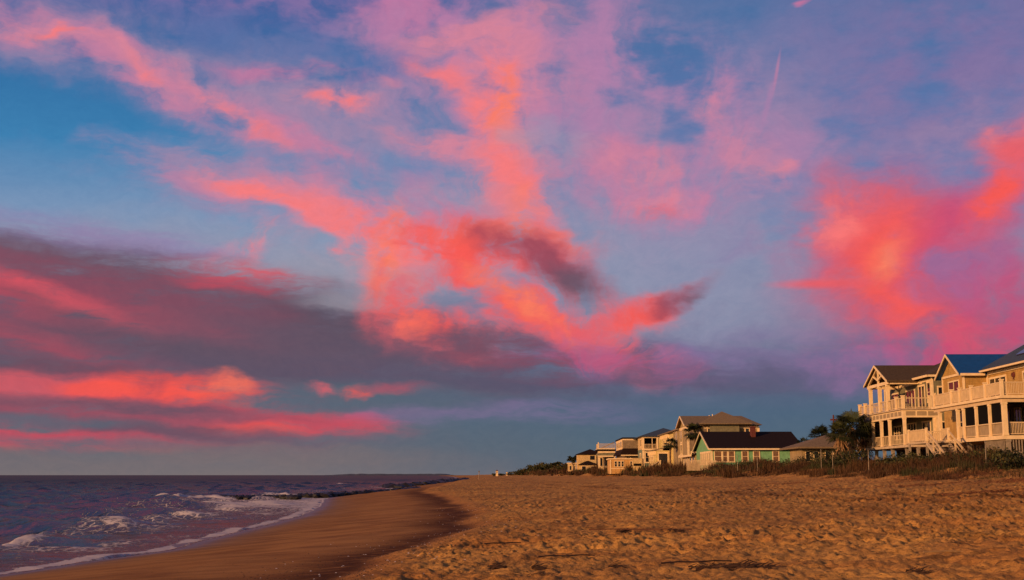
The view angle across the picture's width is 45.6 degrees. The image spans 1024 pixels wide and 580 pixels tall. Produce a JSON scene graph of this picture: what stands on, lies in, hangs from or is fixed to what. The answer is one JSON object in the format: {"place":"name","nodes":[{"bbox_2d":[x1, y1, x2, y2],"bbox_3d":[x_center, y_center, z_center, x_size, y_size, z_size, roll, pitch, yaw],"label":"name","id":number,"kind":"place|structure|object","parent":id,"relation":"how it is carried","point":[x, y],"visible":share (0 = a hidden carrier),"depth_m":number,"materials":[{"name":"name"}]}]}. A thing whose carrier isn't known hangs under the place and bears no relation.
{"place":"outdoors","nodes":[
{"label":"outdoors","id":0,"kind":"place"},
{"bbox_2d":[0,475,455,574],"bbox_3d":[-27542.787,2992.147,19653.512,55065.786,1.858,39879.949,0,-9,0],"label":"sea","id":1,"kind":"structure","parent":0,"point":[48,521],"depth_m":88.41,"materials":[{"name":"liquid"}]},
{"bbox_2d":[151,494,301,499],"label":"sunken groyne","id":2,"kind":"object","parent":1,"relation":"in","point":[288,497],"visible":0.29,"depth_m":138.45,"materials":[{"name":"black stone"}]},
{"bbox_2d":[324,474,449,475],"bbox_3d":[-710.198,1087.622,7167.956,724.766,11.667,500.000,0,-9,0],"label":"headland","id":3,"kind":"structure","parent":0,"point":[388,475],"depth_m":6926.17,"materials":[{"name":"grey"}]},
{"bbox_2d":[0,467,1023,579],"bbox_3d":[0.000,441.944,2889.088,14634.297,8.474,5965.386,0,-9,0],"label":"sand beach","id":4,"kind":"structure","parent":0,"point":[340,524],"depth_m":31.86,"materials":[{"name":"beige sand"}]},
{"bbox_2d":[297,486,421,497],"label":"rock groyne","id":5,"kind":"object","parent":4,"relation":"on","point":[329,494],"visible":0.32,"depth_m":148.77,"materials":[{"name":"black stone"}]},
{"bbox_2d":[275,510,495,575],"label":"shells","id":6,"kind":"object","parent":4,"relation":"on","point":[408,552],"visible":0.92,"depth_m":24.24},
{"bbox_2d":[228,502,560,579],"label":"weed crumbs","id":7,"kind":"object","parent":4,"relation":"on","point":[407,548],"visible":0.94,"depth_m":27.87,"materials":[{"name":"brown plant"}]},
{"bbox_2d":[378,477,468,487],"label":"rock groyne","id":8,"kind":"object","parent":4,"relation":"on","point":[405,484],"visible":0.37,"depth_m":266.50,"materials":[{"name":"black stone"}]},
{"bbox_2d":[487,561,511,569],"bbox_3d":[-0.155,4.556,20.058,0.422,0.158,0.454,6,-10,-33],"label":"seaweed clump","id":9,"kind":"object","parent":4,"relation":"on","point":[496,566],"visible":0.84,"depth_m":20.02,"materials":[{"name":"brown plant"}]},
{"bbox_2d":[484,542,520,543],"bbox_3d":[-0.208,5.477,26.345,0.903,0.039,0.052,5,-10,-28],"label":"stick","id":10,"kind":"object","parent":4,"relation":"on","point":[501,543],"visible":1,"depth_m":26.31,"materials":[{"name":"brown wood"}]},
{"bbox_2d":[518,468,528,473],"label":"bush","id":11,"kind":"object","parent":4,"relation":"on","point":[522,471],"visible":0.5,"depth_m":807.94,"materials":[{"name":"green plant"}]},
{"bbox_2d":[524,464,535,471],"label":"bush","id":12,"kind":"object","parent":4,"relation":"on","point":[529,466],"visible":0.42,"depth_m":750.00,"materials":[{"name":"green plant"}]},
{"bbox_2d":[524,571,544,575],"bbox_3d":[0.389,4.183,17.822,0.435,0.156,0.350,0,-9,0],"label":"seaweed clump","id":13,"kind":"object","parent":4,"relation":"on","point":[541,573],"visible":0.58,"depth_m":17.78,"materials":[{"name":"brown plant"}]},
{"bbox_2d":[530,462,548,471],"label":"bush","id":14,"kind":"object","parent":4,"relation":"on","point":[539,465],"visible":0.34,"depth_m":692.23,"materials":[{"name":"green plant"}]},
{"bbox_2d":[531,562,550,569],"bbox_3d":[0.523,4.475,19.715,0.370,0.150,0.300,-5,-10,28],"label":"seaweed clump","id":15,"kind":"object","parent":4,"relation":"on","point":[536,567],"visible":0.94,"depth_m":19.65,"materials":[{"name":"brown plant"}]},
{"bbox_2d":[536,466,548,470],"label":"tree","id":16,"kind":"object","parent":4,"relation":"on","point":[543,468],"visible":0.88,"depth_m":612.79,"materials":[{"name":"green plant"}]},
{"bbox_2d":[550,461,562,466],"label":"tree","id":17,"kind":"object","parent":4,"relation":"on","point":[554,464],"visible":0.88,"depth_m":573.72,"materials":[{"name":"green plant"}]},
{"bbox_2d":[555,463,567,470],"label":"bush","id":18,"kind":"object","parent":4,"relation":"on","point":[561,466],"visible":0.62,"depth_m":552.06,"materials":[{"name":"green plant"}]},
{"bbox_2d":[538,554,594,556],"bbox_3d":[0.982,4.794,21.971,1.103,0.039,0.054,3,-9,-20],"label":"stick","id":19,"kind":"object","parent":4,"relation":"on","point":[568,555],"visible":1,"depth_m":21.98,"materials":[{"name":"brown wood"}]},
{"bbox_2d":[567,456,576,470],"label":"tree","id":20,"kind":"object","parent":4,"relation":"on","point":[572,460],"visible":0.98,"depth_m":450.38,"materials":[{"name":"green plant"}]},
{"bbox_2d":[567,463,576,470],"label":"beach hut","id":21,"kind":"object","parent":4,"relation":"on","point":[570,466],"visible":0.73,"depth_m":465.01,"materials":[{"name":"beige"}]},
{"bbox_2d":[576,449,596,469],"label":"beach house","id":22,"kind":"structure","parent":4,"relation":"on","point":[586,459],"depth_m":425.83,"materials":[{"name":"beige paint"}]},
{"bbox_2d":[595,442,615,468],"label":"beach house","id":23,"kind":"structure","parent":4,"relation":"on","point":[603,454],"depth_m":371.66,"materials":[{"name":"beige paint"}]},
{"bbox_2d":[608,562,626,567],"bbox_3d":[1.715,4.357,19.268,0.384,0.130,0.351,-5,-10,28],"label":"seaweed clump","id":24,"kind":"object","parent":4,"relation":"on","point":[616,565],"visible":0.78,"depth_m":19.20,"materials":[{"name":"brown plant"}]},
{"bbox_2d":[606,458,632,473],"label":"beach bungalow","id":25,"kind":"object","parent":4,"relation":"on","point":[615,465],"visible":0.73,"depth_m":314.73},
{"bbox_2d":[616,528,630,532],"bbox_3d":[2.871,6.119,30.927,0.444,0.161,0.491,-5,-10,30],"label":"seaweed clump","id":26,"kind":"object","parent":4,"relation":"on","point":[624,531],"visible":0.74,"depth_m":30.79,"materials":[{"name":"brown plant"}]},
{"bbox_2d":[613,437,637,457],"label":"beach house","id":27,"kind":"structure","parent":4,"relation":"on","point":[626,447],"depth_m":332.41,"materials":[{"name":"brown"}]},
{"bbox_2d":[589,528,691,529],"bbox_3d":[3.222,6.010,30.561,2.601,0.038,0.056,0,-9,-1],"label":"stick","id":28,"kind":"object","parent":4,"relation":"on","point":[634,529],"visible":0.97,"depth_m":30.55,"materials":[{"name":"brown wood"}]},
{"bbox_2d":[632,428,670,470],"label":"beach house","id":29,"kind":"structure","parent":4,"relation":"on","point":[649,441],"depth_m":309.66,"materials":[{"name":"beige paint"}]},
{"bbox_2d":[644,451,650,462],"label":"window","id":30,"kind":"structure","parent":29,"relation":"in","point":[645,453],"depth_m":309.08,"materials":[{"name":"clear glass"}]},
{"bbox_2d":[646,430,673,465],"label":"beach house","id":31,"kind":"structure","parent":4,"relation":"on","point":[658,456],"depth_m":281.39,"materials":[{"name":"yellow paint"}]},
{"bbox_2d":[662,437,676,465],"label":"palm tree","id":32,"kind":"object","parent":4,"relation":"on","point":[670,446],"visible":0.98,"depth_m":265.63,"materials":[{"name":"green plant"}]},
{"bbox_2d":[666,527,683,532],"bbox_3d":[3.994,5.838,29.575,0.528,0.157,0.460,0,-9,0],"label":"seaweed clump","id":33,"kind":"object","parent":4,"relation":"on","point":[675,530],"visible":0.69,"depth_m":29.54,"materials":[{"name":"brown plant"}]},
{"bbox_2d":[682,421,705,453],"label":"palm tree","id":34,"kind":"object","parent":4,"relation":"on","point":[697,427],"visible":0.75,"depth_m":235.95,"materials":[{"name":"green plant"}]},
{"bbox_2d":[661,560,731,563],"bbox_3d":[2.924,4.312,19.318,1.302,0.039,0.053,4,-9,-23],"label":"stick","id":35,"kind":"object","parent":4,"relation":"on","point":[695,561],"visible":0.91,"depth_m":19.27,"materials":[{"name":"brown wood"}]},
{"bbox_2d":[687,459,715,470],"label":"picket fence","id":36,"kind":"object","parent":4,"relation":"on","point":[698,465],"visible":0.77,"depth_m":194.94,"materials":[{"name":"white wood"}]},
{"bbox_2d":[385,478,1021,579],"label":"weed litter","id":37,"kind":"object","parent":4,"relation":"on","point":[696,543],"visible":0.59,"depth_m":22.91,"materials":[{"name":"brown plant"}]},
{"bbox_2d":[701,465,728,474],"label":"shrub","id":38,"kind":"object","parent":4,"relation":"on","point":[710,471],"visible":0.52,"depth_m":179.66,"materials":[{"name":"green plant"}]},
{"bbox_2d":[670,412,761,464],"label":"beach house","id":39,"kind":"structure","parent":4,"relation":"on","point":[721,422],"depth_m":248.96,"materials":[{"name":"beige wood"}]},
{"bbox_2d":[688,559,786,570],"bbox_3d":[3.360,4.091,18.032,1.427,0.241,1.154,0,-9,0],"label":"seaweed clump","id":40,"kind":"object","parent":4,"relation":"on","point":[732,566],"visible":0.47,"depth_m":17.94,"materials":[{"name":"brown plant"}]},
{"bbox_2d":[678,426,797,466],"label":"beach house","id":41,"kind":"structure","parent":4,"relation":"on","point":[726,446],"depth_m":200.96,"materials":[{"name":"green wood"}]},
{"bbox_2d":[683,457,687,463],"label":"window","id":42,"kind":"structure","parent":41,"relation":"in","point":[685,459],"depth_m":230.98,"materials":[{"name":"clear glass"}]},
{"bbox_2d":[714,450,721,461],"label":"window","id":43,"kind":"structure","parent":41,"relation":"in","point":[717,453],"depth_m":198.15,"materials":[{"name":"white wood"}]},
{"bbox_2d":[722,450,727,461],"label":"window","id":44,"kind":"structure","parent":41,"relation":"in","point":[724,452],"depth_m":198.10,"materials":[{"name":"white wood"}]},
{"bbox_2d":[728,450,734,461],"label":"window","id":45,"kind":"structure","parent":41,"relation":"in","point":[731,453],"depth_m":198.05,"materials":[{"name":"white wood"}]},
{"bbox_2d":[741,450,748,461],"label":"window","id":46,"kind":"structure","parent":41,"relation":"in","point":[744,453],"depth_m":198.05,"materials":[{"name":"white wood"}]},
{"bbox_2d":[753,450,759,460],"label":"window","id":47,"kind":"structure","parent":41,"relation":"in","point":[756,453],"depth_m":198.05,"materials":[{"name":"white wood"}]},
{"bbox_2d":[772,450,779,461],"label":"window","id":48,"kind":"structure","parent":41,"relation":"in","point":[775,453],"depth_m":197.96,"materials":[{"name":"white wood"}]},
{"bbox_2d":[733,460,750,467],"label":"shrub","id":49,"kind":"object","parent":4,"relation":"on","point":[744,463],"visible":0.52,"depth_m":170.14,"materials":[{"name":"green plant"}]},
{"bbox_2d":[514,443,1023,480],"bbox_3d":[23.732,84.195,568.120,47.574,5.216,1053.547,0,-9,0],"label":"dune grass","id":50,"kind":"structure","parent":4,"relation":"on","point":[765,468],"depth_m":111.37,"materials":[{"name":"green plant"}]},
{"bbox_2d":[725,480,828,486],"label":"reed heap","id":51,"kind":"object","parent":4,"relation":"on","point":[774,483],"visible":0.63,"depth_m":89.98,"materials":[{"name":"brown plant"}]},
{"bbox_2d":[779,456,798,466],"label":"shrub","id":52,"kind":"object","parent":4,"relation":"on","point":[793,461],"visible":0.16,"depth_m":150.25,"materials":[{"name":"green plant"}]},
{"bbox_2d":[796,437,809,442],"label":"palm tree","id":53,"kind":"object","parent":4,"relation":"on","point":[801,440],"visible":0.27,"depth_m":174.68,"materials":[{"name":"green plant"}]},
{"bbox_2d":[792,451,824,463],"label":"shrub","id":54,"kind":"object","parent":4,"relation":"on","point":[809,457],"visible":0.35,"depth_m":138.86,"materials":[{"name":"green plant"}]},
{"bbox_2d":[808,424,828,438],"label":"palm tree","id":55,"kind":"object","parent":4,"relation":"on","point":[822,429],"visible":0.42,"depth_m":163.51,"materials":[{"name":"green plant"}]},
{"bbox_2d":[779,435,859,460],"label":"beach cottage","id":56,"kind":"structure","parent":4,"relation":"on","point":[817,445],"depth_m":148.78,"materials":[{"name":"beige"}]},
{"bbox_2d":[805,451,810,459],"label":"window","id":57,"kind":"structure","parent":56,"relation":"in","point":[806,452],"depth_m":148.59,"materials":[{"name":"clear glass"}]},
{"bbox_2d":[812,446,848,466],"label":"shrub","id":58,"kind":"object","parent":4,"relation":"on","point":[826,460],"visible":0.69,"depth_m":124.52,"materials":[{"name":"green plant"}]},
{"bbox_2d":[823,419,857,463],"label":"palm tree","id":59,"kind":"object","parent":4,"relation":"on","point":[839,428],"visible":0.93,"depth_m":126.54,"materials":[{"name":"green plant"}]},
{"bbox_2d":[830,444,873,466],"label":"shrub","id":60,"kind":"object","parent":4,"relation":"on","point":[846,456],"visible":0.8,"depth_m":116.44,"materials":[{"name":"green plant"}]},
{"bbox_2d":[831,409,873,460],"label":"palm tree","id":61,"kind":"object","parent":4,"relation":"on","point":[849,418],"visible":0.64,"depth_m":129.67,"materials":[{"name":"green plant"}]},
{"bbox_2d":[854,423,884,461],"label":"palm tree","id":62,"kind":"object","parent":4,"relation":"on","point":[863,443],"visible":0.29,"depth_m":132.45,"materials":[{"name":"green plant"}]},
{"bbox_2d":[873,453,914,465],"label":"shrub","id":63,"kind":"object","parent":4,"relation":"on","point":[889,460],"visible":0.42,"depth_m":106.74,"materials":[{"name":"green plant"}]},
{"bbox_2d":[810,477,1013,490],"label":"reed heap","id":64,"kind":"object","parent":4,"relation":"on","point":[902,485],"visible":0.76,"depth_m":66.82,"materials":[{"name":"brown plant"}]},
{"bbox_2d":[897,451,927,464],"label":"shrub","id":65,"kind":"object","parent":4,"relation":"on","point":[913,456],"visible":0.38,"depth_m":102.77,"materials":[{"name":"green plant"}]},
{"bbox_2d":[905,566,936,574],"bbox_3d":[5.625,3.886,16.796,0.392,0.141,0.395,0,-9,0],"label":"seaweed clump","id":66,"kind":"object","parent":4,"relation":"on","point":[920,571],"visible":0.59,"depth_m":16.76,"materials":[{"name":"brown plant"}]},
{"bbox_2d":[858,363,984,461],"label":"beach house","id":67,"kind":"structure","parent":4,"relation":"on","point":[897,418],"depth_m":124.82,"materials":[{"name":"grey wood"}]},
{"bbox_2d":[891,392,898,409],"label":"glass door","id":68,"kind":"structure","parent":67,"relation":"in","point":[893,395],"depth_m":131.55,"materials":[{"name":"white"}]},
{"bbox_2d":[893,425,902,440],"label":"window","id":69,"kind":"structure","parent":67,"relation":"in","point":[897,429],"depth_m":130.36,"materials":[{"name":"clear glass"}]},
{"bbox_2d":[905,389,915,406],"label":"glass door","id":70,"kind":"structure","parent":67,"relation":"in","point":[909,393],"depth_m":125.86,"materials":[{"name":"white"}]},
{"bbox_2d":[907,422,916,430],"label":"glass door","id":71,"kind":"structure","parent":67,"relation":"in","point":[911,426],"depth_m":125.49,"materials":[{"name":"black glass"}]},
{"bbox_2d":[917,384,925,406],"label":"glass door","id":72,"kind":"structure","parent":67,"relation":"in","point":[921,388],"depth_m":122.40,"materials":[{"name":"white"}]},
{"bbox_2d":[922,420,930,430],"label":"glass door","id":73,"kind":"structure","parent":67,"relation":"in","point":[925,424],"depth_m":120.68,"materials":[{"name":"black"}]},
{"bbox_2d":[926,381,930,402],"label":"window","id":74,"kind":"structure","parent":67,"relation":"in","point":[928,384],"depth_m":120.33,"materials":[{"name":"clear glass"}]},
{"bbox_2d":[937,386,941,393],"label":"window","id":75,"kind":"structure","parent":67,"relation":"in","point":[939,388],"depth_m":119.28,"materials":[{"name":"clear glass"}]},
{"bbox_2d":[907,428,966,455],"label":"beach stairs","id":76,"kind":"structure","parent":4,"relation":"on","point":[918,437],"depth_m":102.27,"materials":[{"name":"grey wood"}]},
{"bbox_2d":[923,451,953,463],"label":"shrub","id":77,"kind":"object","parent":4,"relation":"on","point":[930,457],"visible":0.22,"depth_m":94.62,"materials":[{"name":"green plant"}]},
{"bbox_2d":[890,467,1011,481],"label":"reed heap","id":78,"kind":"object","parent":4,"relation":"on","point":[912,479],"visible":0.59,"depth_m":76.30,"materials":[{"name":"brown plant"}]},
{"bbox_2d":[895,486,1019,496],"bbox_3d":[18.831,8.079,48.519,7.573,0.594,1.613,0,-9,0],"label":"reed heap","id":79,"kind":"object","parent":4,"relation":"on","point":[969,492],"visible":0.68,"depth_m":48.43,"materials":[{"name":"brown plant"}]},
{"bbox_2d":[944,449,986,461],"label":"shrub","id":80,"kind":"object","parent":4,"relation":"on","point":[961,455],"visible":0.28,"depth_m":90.97,"materials":[{"name":"green plant"}]},
{"bbox_2d":[931,345,1023,456],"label":"beach house","id":81,"kind":"structure","parent":4,"relation":"on","point":[981,396],"depth_m":103.35,"materials":[{"name":"grey wood"}]},
{"bbox_2d":[948,379,959,391],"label":"window","id":82,"kind":"structure","parent":81,"relation":"in","point":[954,384],"depth_m":112.24,"materials":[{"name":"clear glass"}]},
{"bbox_2d":[956,413,962,431],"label":"window","id":83,"kind":"structure","parent":81,"relation":"in","point":[960,413],"depth_m":110.42,"materials":[{"name":"clear glass"}]},
{"bbox_2d":[988,374,1007,396],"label":"glass door","id":84,"kind":"structure","parent":81,"relation":"in","point":[992,379],"depth_m":107.08,"materials":[{"name":"white"}]},
{"bbox_2d":[1007,409,1009,429],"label":"window","id":85,"kind":"structure","parent":81,"relation":"in","point":[1008,410],"depth_m":100.81,"materials":[{"name":"glass"}]},
{"bbox_2d":[1014,407,1022,429],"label":"window","id":86,"kind":"structure","parent":81,"relation":"in","point":[1017,410],"depth_m":98.88,"materials":[{"name":"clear glass"}]},
{"bbox_2d":[958,475,1023,484],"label":"reed heap","id":87,"kind":"object","parent":4,"relation":"on","point":[1003,480],"visible":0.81,"depth_m":62.15,"materials":[{"name":"brown plant"}]},
{"bbox_2d":[971,445,1016,460],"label":"shrub","id":88,"kind":"object","parent":4,"relation":"on","point":[996,452],"visible":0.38,"depth_m":88.66,"materials":[{"name":"green plant"}]},
{"bbox_2d":[982,448,1023,468],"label":"shrub","id":89,"kind":"object","parent":4,"relation":"on","point":[1015,458],"visible":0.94,"depth_m":77.07,"materials":[{"name":"green plant"}]},
{"bbox_2d":[0,0,1023,474],"label":"sky","id":90,"kind":"structure","parent":0,"point":[238,237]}
]}

